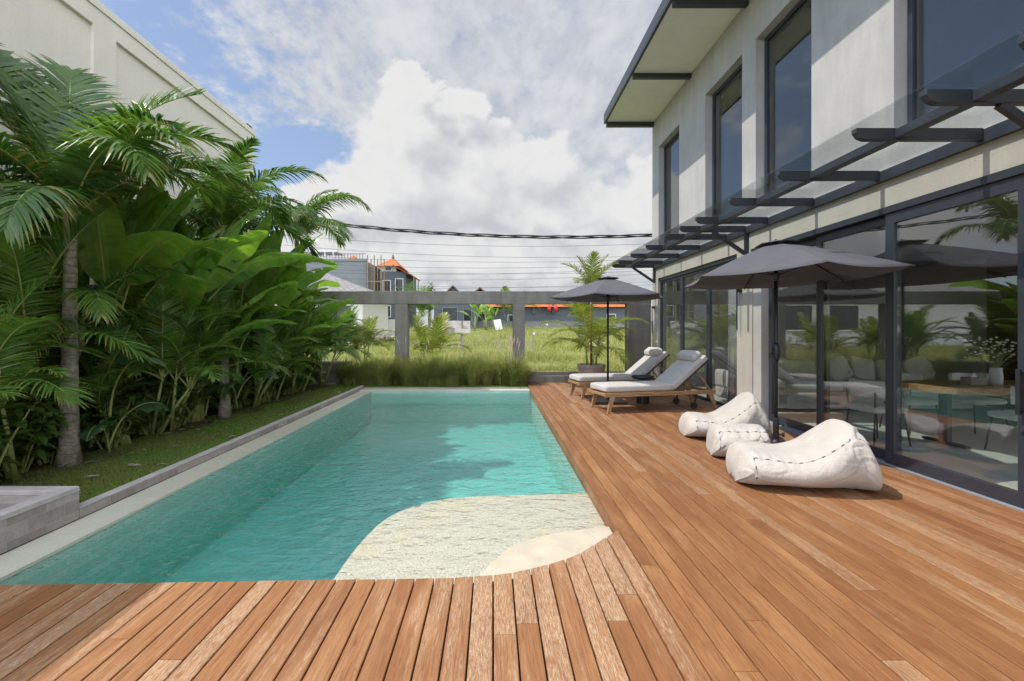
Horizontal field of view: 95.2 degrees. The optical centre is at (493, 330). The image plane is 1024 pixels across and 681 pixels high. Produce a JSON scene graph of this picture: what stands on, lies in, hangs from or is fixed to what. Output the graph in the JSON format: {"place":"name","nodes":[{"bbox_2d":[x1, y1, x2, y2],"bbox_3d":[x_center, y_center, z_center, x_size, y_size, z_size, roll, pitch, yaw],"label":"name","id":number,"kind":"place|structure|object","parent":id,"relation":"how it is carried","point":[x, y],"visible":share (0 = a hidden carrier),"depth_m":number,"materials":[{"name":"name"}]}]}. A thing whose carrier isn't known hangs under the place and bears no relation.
{"place":"outdoors","nodes":[
{"label":"outdoors","id":0,"kind":"place"},
{"bbox_2d":[0,383,527,502],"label":"lawn ground","id":1,"kind":"structure","parent":0,"point":[195,425],"depth_m":6.00,"materials":[{"name":"plant"}]},
{"bbox_2d":[0,401,40,472],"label":"leafy shrub","id":2,"kind":"object","parent":1,"relation":"on","point":[21,423],"visible":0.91,"depth_m":4.44,"materials":[{"name":"green plant"}]},
{"bbox_2d":[0,305,71,483],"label":"feather palm","id":3,"kind":"object","parent":1,"relation":"on","point":[9,368],"visible":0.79,"depth_m":4.44,"materials":[{"name":"green plant"}]},
{"bbox_2d":[5,383,69,436],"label":"leafy shrub","id":4,"kind":"object","parent":1,"relation":"on","point":[46,407],"visible":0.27,"depth_m":5.04,"materials":[{"name":"green plant"}]},
{"bbox_2d":[0,388,77,476],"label":"leafy shrub","id":5,"kind":"object","parent":1,"relation":"on","point":[26,449],"visible":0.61,"depth_m":4.93,"materials":[{"name":"green plant"}]},
{"bbox_2d":[0,270,95,408],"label":"feather palm","id":6,"kind":"object","parent":1,"relation":"on","point":[61,394],"visible":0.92,"depth_m":4.20,"materials":[{"name":"green plant"}]},
{"bbox_2d":[12,410,100,464],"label":"leafy shrub","id":7,"kind":"object","parent":1,"relation":"on","point":[55,444],"visible":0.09,"depth_m":5.28,"materials":[{"name":"green plant"}]},
{"bbox_2d":[0,204,159,389],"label":"feather palm","id":8,"kind":"object","parent":1,"relation":"on","point":[8,253],"visible":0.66,"depth_m":4.87,"materials":[{"name":"green plant"}]},
{"bbox_2d":[0,266,194,460],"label":"palm tree","id":9,"kind":"object","parent":1,"relation":"on","point":[98,306],"visible":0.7,"depth_m":5.13,"materials":[{"name":"green plant"}]},
{"bbox_2d":[0,195,204,351],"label":"paddle plant","id":10,"kind":"object","parent":1,"relation":"on","point":[83,277],"visible":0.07,"depth_m":6.28,"materials":[{"name":"green plant"}]},
{"bbox_2d":[57,343,150,442],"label":"leafy shrub","id":11,"kind":"object","parent":1,"relation":"on","point":[111,388],"visible":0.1,"depth_m":6.04,"materials":[{"name":"green plant"}]},
{"bbox_2d":[30,318,179,446],"bbox_3d":[-5.128,0.681,6.024,1.586,1.701,1.590,0,0,0],"label":"feather palm","id":12,"kind":"object","parent":1,"relation":"on","point":[103,387],"visible":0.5,"depth_m":5.93,"materials":[{"name":"green plant"}]},
{"bbox_2d":[9,178,203,442],"bbox_3d":[-5.422,-0.480,6.704,4.067,4.004,3.016,0,0,0],"label":"paddle plant","id":13,"kind":"object","parent":1,"relation":"on","point":[166,249],"visible":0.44,"depth_m":5.88,"materials":[{"name":"green plant"}]},
{"bbox_2d":[0,243,213,448],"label":"feather palm","id":14,"kind":"object","parent":1,"relation":"on","point":[50,355],"visible":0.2,"depth_m":5.78,"materials":[{"name":"green plant"}]},
{"bbox_2d":[79,393,153,448],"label":"leafy shrub","id":15,"kind":"object","parent":1,"relation":"on","point":[120,413],"visible":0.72,"depth_m":5.88,"materials":[{"name":"green plant"}]},
{"bbox_2d":[87,389,152,444],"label":"leafy shrub","id":16,"kind":"object","parent":1,"relation":"on","point":[136,422],"visible":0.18,"depth_m":6.24,"materials":[{"name":"green plant"}]},
{"bbox_2d":[78,354,169,452],"bbox_3d":[-4.516,0.905,5.761,0.844,1.237,0.980,0,0,-32],"label":"elephant ear","id":17,"kind":"object","parent":1,"relation":"on","point":[91,432],"visible":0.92,"depth_m":5.72},
{"bbox_2d":[0,43,266,467],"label":"palm tree","id":18,"kind":"object","parent":1,"relation":"on","point":[66,146],"visible":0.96,"depth_m":5.15,"materials":[{"name":"green plant"}]},
{"bbox_2d":[52,183,224,316],"bbox_3d":[-5.675,-0.582,7.834,4.100,4.207,3.203,0,0,0],"label":"paddle plant","id":19,"kind":"object","parent":1,"relation":"on","point":[216,255],"visible":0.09,"depth_m":6.92,"materials":[{"name":"green plant"}]},
{"bbox_2d":[115,370,203,435],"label":"leafy shrub","id":20,"kind":"object","parent":1,"relation":"on","point":[162,415],"visible":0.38,"depth_m":6.81,"materials":[{"name":"green plant"}]},
{"bbox_2d":[79,280,240,434],"bbox_3d":[-5.078,0.419,6.616,3.063,2.227,2.703,0,0,0],"label":"feather palm","id":21,"kind":"object","parent":1,"relation":"on","point":[164,338],"visible":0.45,"depth_m":6.39,"materials":[{"name":"green plant"}]},
{"bbox_2d":[71,176,249,445],"bbox_3d":[-4.495,-0.372,5.952,2.060,3.785,1.799,0,0,0],"label":"paddle plant","id":22,"kind":"object","parent":1,"relation":"on","point":[105,238],"visible":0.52,"depth_m":5.79,"materials":[{"name":"green plant"}]},
{"bbox_2d":[84,298,252,431],"bbox_3d":[-4.798,0.487,7.006,2.368,2.086,2.323,0,0,25],"label":"feather palm","id":23,"kind":"object","parent":1,"relation":"on","point":[204,339],"visible":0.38,"depth_m":6.77,"materials":[{"name":"green plant"}]},
{"bbox_2d":[79,260,291,427],"bbox_3d":[-4.966,0.202,7.479,3.170,2.661,2.995,0,0,45],"label":"feather palm","id":24,"kind":"object","parent":1,"relation":"on","point":[211,307],"visible":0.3,"depth_m":7.39,"materials":[{"name":"green plant"}]},
{"bbox_2d":[101,224,275,433],"bbox_3d":[-5.327,-0.318,7.417,3.035,3.679,1.843,0,0,0],"label":"paddle plant","id":25,"kind":"object","parent":1,"relation":"on","point":[191,233],"visible":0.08,"depth_m":7.44,"materials":[{"name":"green plant"}]},
{"bbox_2d":[167,375,215,425],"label":"leafy shrub","id":26,"kind":"object","parent":1,"relation":"on","point":[196,396],"visible":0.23,"depth_m":7.46,"materials":[{"name":"green plant"}]},
{"bbox_2d":[92,242,299,421],"bbox_3d":[-5.357,-0.335,8.103,1.965,3.712,3.397,0,0,41],"label":"paddle plant","id":27,"kind":"object","parent":1,"relation":"on","point":[199,414],"visible":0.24,"depth_m":8.11,"materials":[{"name":"green plant"}]},
{"bbox_2d":[166,375,239,418],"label":"leafy shrub","id":28,"kind":"object","parent":1,"relation":"on","point":[211,389],"visible":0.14,"depth_m":7.85,"materials":[{"name":"green plant"}]},
{"bbox_2d":[126,136,327,418],"bbox_3d":[-4.614,-0.882,8.161,3.597,4.811,3.479,0,0,0],"label":"palm tree","id":29,"kind":"object","parent":1,"relation":"on","point":[236,204],"visible":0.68,"depth_m":7.98,"materials":[{"name":"green plant"}]},
{"bbox_2d":[154,204,322,427],"bbox_3d":[-4.391,-0.305,7.620,3.556,3.650,2.179,0,0,41],"label":"paddle plant","id":30,"kind":"object","parent":1,"relation":"on","point":[196,286],"visible":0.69,"depth_m":7.06,"materials":[{"name":"green plant"}]},
{"bbox_2d":[216,374,263,408],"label":"leafy shrub","id":31,"kind":"object","parent":1,"relation":"on","point":[244,391],"visible":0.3,"depth_m":8.81,"materials":[{"name":"green plant"}]},
{"bbox_2d":[172,177,314,244],"bbox_3d":[-5.655,-0.914,9.892,3.562,4.872,3.223,0,0,0],"label":"palm tree","id":32,"kind":"object","parent":1,"relation":"on","point":[260,219],"visible":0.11,"depth_m":9.94,"materials":[{"name":"green plant"}]},
{"bbox_2d":[194,301,297,388],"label":"feather palm","id":33,"kind":"object","parent":1,"relation":"on","point":[244,348],"visible":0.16,"depth_m":8.57,"materials":[{"name":"green plant"}]},
{"bbox_2d":[216,322,278,407],"bbox_3d":[-4.287,0.622,8.174,0.924,1.505,0.936,0,0,-20],"label":"elephant ear","id":34,"kind":"object","parent":1,"relation":"on","point":[222,389],"visible":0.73,"depth_m":8.24},
{"bbox_2d":[201,212,305,408],"bbox_3d":[-5.430,-0.362,8.696,3.274,3.767,3.711,0,0,0],"label":"paddle plant","id":35,"kind":"object","parent":1,"relation":"on","point":[265,224],"visible":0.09,"depth_m":8.59,"materials":[{"name":"green plant"}]},
{"bbox_2d":[184,225,337,308],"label":"paddle plant","id":36,"kind":"object","parent":1,"relation":"on","point":[292,272],"visible":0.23,"depth_m":9.77,"materials":[{"name":"green plant"}]},
{"bbox_2d":[215,322,315,407],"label":"plant","id":37,"kind":"object","parent":1,"relation":"on","point":[265,345],"visible":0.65,"depth_m":8.98,"materials":[{"name":"green plant"}]},
{"bbox_2d":[198,154,336,406],"bbox_3d":[-5.314,-0.828,9.602,4.121,4.698,2.812,0,0,-22],"label":"paddle plant","id":38,"kind":"object","parent":1,"relation":"on","point":[301,262],"visible":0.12,"depth_m":9.28,"materials":[{"name":"green plant"}]},
{"bbox_2d":[213,309,322,404],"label":"plant","id":39,"kind":"object","parent":1,"relation":"on","point":[267,316],"visible":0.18,"depth_m":9.10,"materials":[{"name":"green plant"}]},
{"bbox_2d":[227,275,328,401],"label":"paddle plant","id":40,"kind":"object","parent":1,"relation":"on","point":[275,282],"visible":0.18,"depth_m":9.45,"materials":[{"name":"green plant"}]},
{"bbox_2d":[230,296,330,397],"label":"plant","id":41,"kind":"object","parent":1,"relation":"on","point":[291,316],"visible":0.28,"depth_m":10.14,"materials":[{"name":"green plant"}]},
{"bbox_2d":[243,228,337,404],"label":"paddle plant","id":42,"kind":"object","parent":1,"relation":"on","point":[261,281],"visible":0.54,"depth_m":9.11,"materials":[{"name":"green plant"}]},
{"bbox_2d":[282,322,338,394],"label":"plant","id":43,"kind":"object","parent":1,"relation":"on","point":[296,329],"visible":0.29,"depth_m":10.55,"materials":[{"name":"green plant"}]},
{"bbox_2d":[256,183,372,266],"bbox_3d":[-5.151,-1.195,12.219,3.532,5.439,3.293,0,0,-29],"label":"palm tree","id":44,"kind":"object","parent":1,"relation":"on","point":[303,221],"visible":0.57,"depth_m":12.24,"materials":[{"name":"green plant"}]},
{"bbox_2d":[275,306,356,391],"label":"plant","id":45,"kind":"object","parent":1,"relation":"on","point":[308,352],"visible":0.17,"depth_m":11.61,"materials":[{"name":"green plant"}]},
{"bbox_2d":[291,294,348,388],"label":"paddle plant","id":46,"kind":"object","parent":1,"relation":"on","point":[325,330],"visible":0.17,"depth_m":11.57,"materials":[{"name":"green plant"}]},
{"bbox_2d":[280,282,363,394],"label":"paddle plant","id":47,"kind":"object","parent":1,"relation":"on","point":[328,309],"visible":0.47,"depth_m":11.22,"materials":[{"name":"green plant"}]},
{"bbox_2d":[299,312,360,385],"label":"plant","id":48,"kind":"object","parent":1,"relation":"on","point":[337,334],"visible":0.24,"depth_m":12.52,"materials":[{"name":"green plant"}]},
{"bbox_2d":[324,349,542,386],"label":"fountain grass","id":49,"kind":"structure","parent":1,"relation":"on","point":[449,372],"depth_m":12.83,"materials":[{"name":"plant"}]},
{"bbox_2d":[396,332,531,371],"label":"grass plumes","id":50,"kind":"object","parent":49,"relation":"attached to","point":[509,340],"depth_m":13.07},
{"bbox_2d":[12,393,604,583],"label":"pool water","id":51,"kind":"structure","parent":0,"point":[426,415],"depth_m":6.38,"materials":[{"name":"liquid"}]},
{"bbox_2d":[0,327,651,554],"bbox_3d":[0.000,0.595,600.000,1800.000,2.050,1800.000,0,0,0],"label":"ground","id":52,"kind":"structure","parent":0,"point":[506,340],"depth_m":27.75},
{"bbox_2d":[0,486,79,553],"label":"stone ledge","id":53,"kind":"object","parent":52,"relation":"on","point":[28,513],"visible":1,"depth_m":3.60,"materials":[{"name":"stone"}]},
{"bbox_2d":[6,340,114,364],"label":"feather palm","id":54,"kind":"object","parent":52,"relation":"on","point":[67,345],"visible":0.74,"depth_m":4.89,"materials":[{"name":"green plant"}]},
{"bbox_2d":[0,0,254,361],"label":"boundary wall","id":55,"kind":"structure","parent":52,"relation":"on","point":[98,37],"depth_m":8.16,"materials":[{"name":"paint"}]},
{"bbox_2d":[307,361,349,384],"bbox_3d":[-5.100,1.260,13.350,2.000,0.680,1.200,0,0,0],"label":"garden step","id":56,"kind":"object","parent":52,"relation":"on","point":[332,380],"visible":0.05,"depth_m":13.10,"materials":[{"name":"concrete"}]},
{"bbox_2d":[275,273,387,344],"bbox_3d":[-15.035,-1.500,32.485,15.430,4.952,8.530,0,0,0],"label":"bungalow","id":57,"kind":"object","parent":52,"relation":"on","point":[380,311],"visible":0.01,"depth_m":30.43,"materials":[{"name":"white paint"}]},
{"bbox_2d":[304,250,384,290],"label":"grey building","id":58,"kind":"structure","parent":52,"relation":"on","point":[344,271],"depth_m":56.00,"materials":[{"name":"paint"}]},
{"bbox_2d":[316,304,380,360],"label":"feather palm","id":59,"kind":"object","parent":52,"relation":"on","point":[348,314],"visible":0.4,"depth_m":15.31,"materials":[{"name":"green plant"}]},
{"bbox_2d":[346,316,394,362],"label":"feather palm","id":60,"kind":"object","parent":52,"relation":"on","point":[369,322],"visible":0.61,"depth_m":16.34,"materials":[{"name":"green plant"}]},
{"bbox_2d":[378,255,419,326],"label":"tiled house","id":61,"kind":"structure","parent":52,"relation":"on","point":[394,270],"depth_m":60.00,"materials":[{"name":"paint"}]},
{"bbox_2d":[394,281,440,328],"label":"tree","id":62,"kind":"object","parent":52,"relation":"on","point":[421,308],"visible":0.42,"depth_m":49.77,"materials":[{"name":"green plant"}]},
{"bbox_2d":[388,312,471,362],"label":"feather palm","id":63,"kind":"object","parent":52,"relation":"on","point":[437,338],"visible":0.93,"depth_m":15.52,"materials":[{"name":"green plant"}]},
{"bbox_2d":[434,321,469,348],"bbox_3d":[-2.370,0.259,26.946,2.127,1.606,0.782,0,0,0],"label":"sign","id":64,"kind":"object","parent":52,"relation":"on","point":[461,326],"visible":0.41,"depth_m":26.94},
{"bbox_2d":[434,285,478,328],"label":"gabled house","id":65,"kind":"structure","parent":52,"relation":"on","point":[451,310],"depth_m":56.00,"materials":[{"name":"grey paint"}]},
{"bbox_2d":[277,291,650,374],"bbox_3d":[-0.940,0.230,13.780,11.120,2.740,0.360,0,0,0],"label":"concrete frame","id":66,"kind":"object","parent":52,"relation":"on","point":[637,343],"visible":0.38,"depth_m":13.64,"materials":[{"name":"concrete"}]},
{"bbox_2d":[304,323,651,374],"bbox_3d":[-7.288,0.264,36.294,66.706,2.718,45.086,0,0,0],"label":"rice crop","id":67,"kind":"object","parent":52,"relation":"on","point":[612,360],"visible":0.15,"depth_m":23.53,"materials":[{"name":"plant"}]},
{"bbox_2d":[0,382,1023,680],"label":"deck","id":68,"kind":"structure","parent":52,"relation":"on","point":[698,564],"depth_m":2.56,"materials":[{"name":"wood"}]},
{"bbox_2d":[539,251,649,373],"bbox_3d":[2.675,-0.316,12.967,2.873,3.632,3.024,0,0,0],"label":"potted palm","id":69,"kind":"object","parent":68,"relation":"on","point":[595,332],"visible":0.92,"depth_m":12.74,"materials":[{"name":"green plant"}]},
{"bbox_2d":[550,276,664,404],"bbox_3d":[2.370,0.187,9.650,2.437,2.626,2.339,0,0,0],"label":"parasol","id":70,"kind":"object","parent":68,"relation":"on","point":[607,289],"visible":0.97,"depth_m":9.46,"materials":[{"name":"grey fabric"}]},
{"bbox_2d":[568,347,675,398],"bbox_3d":[2.934,0.946,10.671,2.321,1.108,0.724,0,0,-11],"label":"sun lounger","id":71,"kind":"object","parent":68,"relation":"on","point":[653,358],"visible":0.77,"depth_m":10.50,"materials":[{"name":"fabric"}]},
{"bbox_2d":[589,350,717,413],"bbox_3d":[3.056,0.946,8.960,2.321,1.108,0.724,0,0,-13],"label":"sun lounger","id":72,"kind":"object","parent":68,"relation":"on","point":[687,365],"visible":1,"depth_m":8.79,"materials":[{"name":"fabric"}]},
{"bbox_2d":[679,392,771,436],"bbox_3d":[3.261,1.178,6.638,1.095,0.637,0.902,0,0,9],"label":"bean bag","id":73,"kind":"object","parent":68,"relation":"on","point":[745,407],"visible":0.7,"depth_m":6.37,"materials":[{"name":"fabric"}]},
{"bbox_2d":[706,423,770,456],"bbox_3d":[2.920,1.300,5.592,0.627,0.392,0.693,0,0,14],"label":"pouf","id":74,"kind":"object","parent":68,"relation":"on","point":[720,438],"visible":0.69,"depth_m":5.39,"materials":[{"name":"fabric"}]},
{"bbox_2d":[684,239,914,443],"bbox_3d":[3.620,0.167,5.980,2.137,2.666,2.953,0,0,0],"label":"parasol","id":75,"kind":"object","parent":68,"relation":"on","point":[775,264],"visible":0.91,"depth_m":5.79,"materials":[{"name":"grey fabric"}]},
{"bbox_2d":[726,419,882,490],"bbox_3d":[3.002,1.183,4.606,1.205,0.627,0.901,0,0,13],"label":"bean bag","id":76,"kind":"object","parent":68,"relation":"on","point":[833,453],"visible":1,"depth_m":4.28,"materials":[{"name":"fabric"}]},
{"bbox_2d":[478,321,651,326],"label":"boundary wall","id":77,"kind":"structure","parent":52,"relation":"on","point":[529,323],"depth_m":60.50,"materials":[{"name":"grey paint"}]},
{"bbox_2d":[479,304,651,320],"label":"long building","id":78,"kind":"structure","parent":52,"relation":"on","point":[536,313],"depth_m":62.00,"materials":[{"name":"blue paint"}]},
{"bbox_2d":[526,371,625,382],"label":"wall","id":79,"kind":"structure","parent":52,"relation":"on","point":[553,376],"depth_m":13.39,"materials":[{"name":"concrete"}]},
{"bbox_2d":[604,0,1023,511],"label":"villa","id":80,"kind":"object","parent":52,"relation":"on","point":[725,100],"visible":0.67,"depth_m":7.83,"materials":[{"name":"paint"}]},
{"bbox_2d":[660,276,680,390],"bbox_3d":[4.490,0.093,11.778,0.060,2.782,1.396,0,0,0],"label":"fixed window","id":81,"kind":"structure","parent":80,"relation":"in","point":[679,277],"depth_m":12.42,"materials":[{"name":"black metal"}]},
{"bbox_2d":[664,131,678,244],"bbox_3d":[4.570,-3.465,11.740,0.060,2.810,1.360,0,0,0],"label":"window","id":82,"kind":"structure","parent":80,"relation":"in","point":[666,146],"depth_m":12.36,"materials":[{"name":"black metal"}]},
{"bbox_2d":[681,268,707,400],"bbox_3d":[4.490,0.093,10.390,0.060,2.782,1.360,0,0,0],"label":"fixed window","id":83,"kind":"structure","parent":80,"relation":"in","point":[706,269],"depth_m":10.81,"materials":[{"name":"black metal"}]},
{"bbox_2d":[708,261,730,405],"bbox_3d":[4.490,0.093,9.073,0.060,2.782,1.254,0,0,0],"label":"fixed window","id":84,"kind":"structure","parent":80,"relation":"in","point":[713,267],"depth_m":9.64,"materials":[{"name":"black metal"}]},
{"bbox_2d":[715,369,727,398],"bbox_3d":[5.250,1.027,9.723,0.900,0.832,0.905,0,0,0],"label":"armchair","id":85,"kind":"object","parent":80,"relation":"on","point":[721,379],"visible":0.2,"depth_m":9.83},
{"bbox_2d":[712,64,741,216],"bbox_3d":[4.570,-3.465,8.975,0.060,2.810,1.410,0,0,0],"label":"window","id":86,"kind":"structure","parent":80,"relation":"in","point":[739,68],"depth_m":9.62,"materials":[{"name":"black metal"}]},
{"bbox_2d":[728,289,736,401],"bbox_3d":[4.661,0.130,8.913,0.132,2.700,0.554,0,0,0],"label":"curtain","id":87,"kind":"object","parent":80,"relation":"hanging from","point":[732,362],"visible":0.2,"depth_m":9.01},
{"bbox_2d":[764,0,807,194],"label":"window","id":88,"kind":"structure","parent":80,"relation":"in","point":[767,40],"depth_m":7.76,"materials":[{"name":"black metal"}]},
{"bbox_2d":[769,238,829,431],"bbox_3d":[4.565,0.093,7.030,0.050,2.782,1.340,0,0,0],"label":"sliding door","id":89,"kind":"structure","parent":80,"relation":"in","point":[794,424],"depth_m":6.66,"materials":[{"name":"black metal"}]},
{"bbox_2d":[610,35,1023,282],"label":"glass canopy","id":90,"kind":"object","parent":80,"relation":"attached to","point":[1002,96],"visible":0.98,"depth_m":4.83,"materials":[{"name":"grey metal"}]},
{"bbox_2d":[816,217,901,459],"bbox_3d":[4.500,0.093,5.820,0.050,2.782,1.300,0,0,0],"label":"sliding door","id":91,"kind":"structure","parent":80,"relation":"in","point":[878,452],"depth_m":5.97,"materials":[{"name":"black metal"}]},
{"bbox_2d":[778,355,972,408],"bbox_3d":[7.045,0.983,9.061,3.710,0.964,0.971,0,0,0],"label":"sofa","id":92,"kind":"object","parent":80,"relation":"on","point":[796,384],"visible":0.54,"depth_m":9.11,"materials":[{"name":"fabric"}]},
{"bbox_2d":[845,378,910,446],"bbox_3d":[5.108,1.081,6.249,0.545,0.842,0.543,0,0,-4],"label":"dining chair","id":93,"kind":"object","parent":80,"relation":"on","point":[869,389],"visible":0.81,"depth_m":6.10,"materials":[{"name":"black metal"}]},
{"bbox_2d":[879,373,937,434],"bbox_3d":[6.200,1.081,6.962,0.543,0.842,0.545,0,0,-2],"label":"dining chair","id":94,"kind":"object","parent":80,"relation":"on","point":[909,400],"visible":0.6,"depth_m":6.79,"materials":[{"name":"black metal"}]},
{"bbox_2d":[908,0,916,122],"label":"window","id":95,"kind":"structure","parent":80,"relation":"in","point":[912,4],"depth_m":5.06,"materials":[{"name":"black metal"}]},
{"bbox_2d":[885,174,1023,508],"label":"sliding door","id":96,"kind":"structure","parent":80,"relation":"in","point":[1011,496],"depth_m":4.56,"materials":[{"name":"black metal"}]},
{"bbox_2d":[902,380,1014,448],"bbox_3d":[6.719,1.107,6.198,2.224,0.785,1.000,0,0,0],"label":"dining table","id":97,"kind":"object","parent":80,"relation":"on","point":[945,390],"visible":0.79,"depth_m":6.14,"materials":[{"name":"brown wood"}]},
{"bbox_2d":[963,336,1016,384],"bbox_3d":[6.622,0.399,6.176,0.602,0.633,0.554,0,0,0],"label":"flower vase","id":98,"kind":"object","parent":97,"relation":"on","point":[995,376],"visible":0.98,"depth_m":6.13,"materials":[{"name":"white paint"}]},
{"bbox_2d":[949,373,1009,434],"bbox_3d":[7.200,1.081,6.992,0.543,0.842,0.545,0,0,2],"label":"dining chair","id":99,"kind":"object","parent":80,"relation":"on","point":[974,400],"visible":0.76,"depth_m":6.82,"materials":[{"name":"black metal"}]},
{"bbox_2d":[984,386,1017,449],"bbox_3d":[6.420,1.081,5.608,0.543,0.842,0.545,0,0,2],"label":"dining chair","id":100,"kind":"object","parent":80,"relation":"on","point":[1007,415],"visible":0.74,"depth_m":5.69,"materials":[{"name":"black metal"}]},
{"bbox_2d":[161,423,559,582],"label":"pool floor","id":101,"kind":"structure","parent":0,"point":[202,566],"depth_m":6.76,"materials":[{"name":"tile"}]},
{"bbox_2d":[0,395,585,585],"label":"pool wall","id":102,"kind":"structure","parent":101,"relation":"on","point":[149,563],"depth_m":4.85,"materials":[{"name":"tile"}]},
{"bbox_2d":[0,389,529,581],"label":"pool ledge","id":103,"kind":"object","parent":102,"relation":"on","point":[13,562],"visible":1,"depth_m":4.38,"materials":[{"name":"stone"}]},
{"bbox_2d":[79,386,527,517],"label":"kerb","id":104,"kind":"structure","parent":103,"relation":"on","point":[94,504],"depth_m":5.51,"materials":[{"name":"concrete"}]},
{"bbox_2d":[371,392,530,422],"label":"pool end wall","id":105,"kind":"structure","parent":101,"relation":"on","point":[464,417],"depth_m":12.00,"materials":[{"name":"tile"}]},
{"bbox_2d":[333,493,605,582],"bbox_3d":[-0.050,2.011,3.699,2.059,0.733,2.078,0,0,0],"label":"pebble shelf","id":106,"kind":"object","parent":101,"relation":"on","point":[421,561],"visible":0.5,"depth_m":3.80,"materials":[{"name":"stone"}]},
{"bbox_2d":[472,527,611,595],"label":"step","id":107,"kind":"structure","parent":106,"relation":"on","point":[530,554],"depth_m":3.37,"materials":[{"name":"beige stone"}]},
{"bbox_2d":[99,0,661,326],"label":"sky","id":108,"kind":"structure","parent":0,"point":[460,116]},
{"bbox_2d":[260,212,651,238],"bbox_3d":[1.000,-4.474,15.201,36.012,3.009,0.107,0,0,0],"label":"power cable","id":109,"kind":"object","parent":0,"point":[481,234],"visible":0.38,"depth_m":15.18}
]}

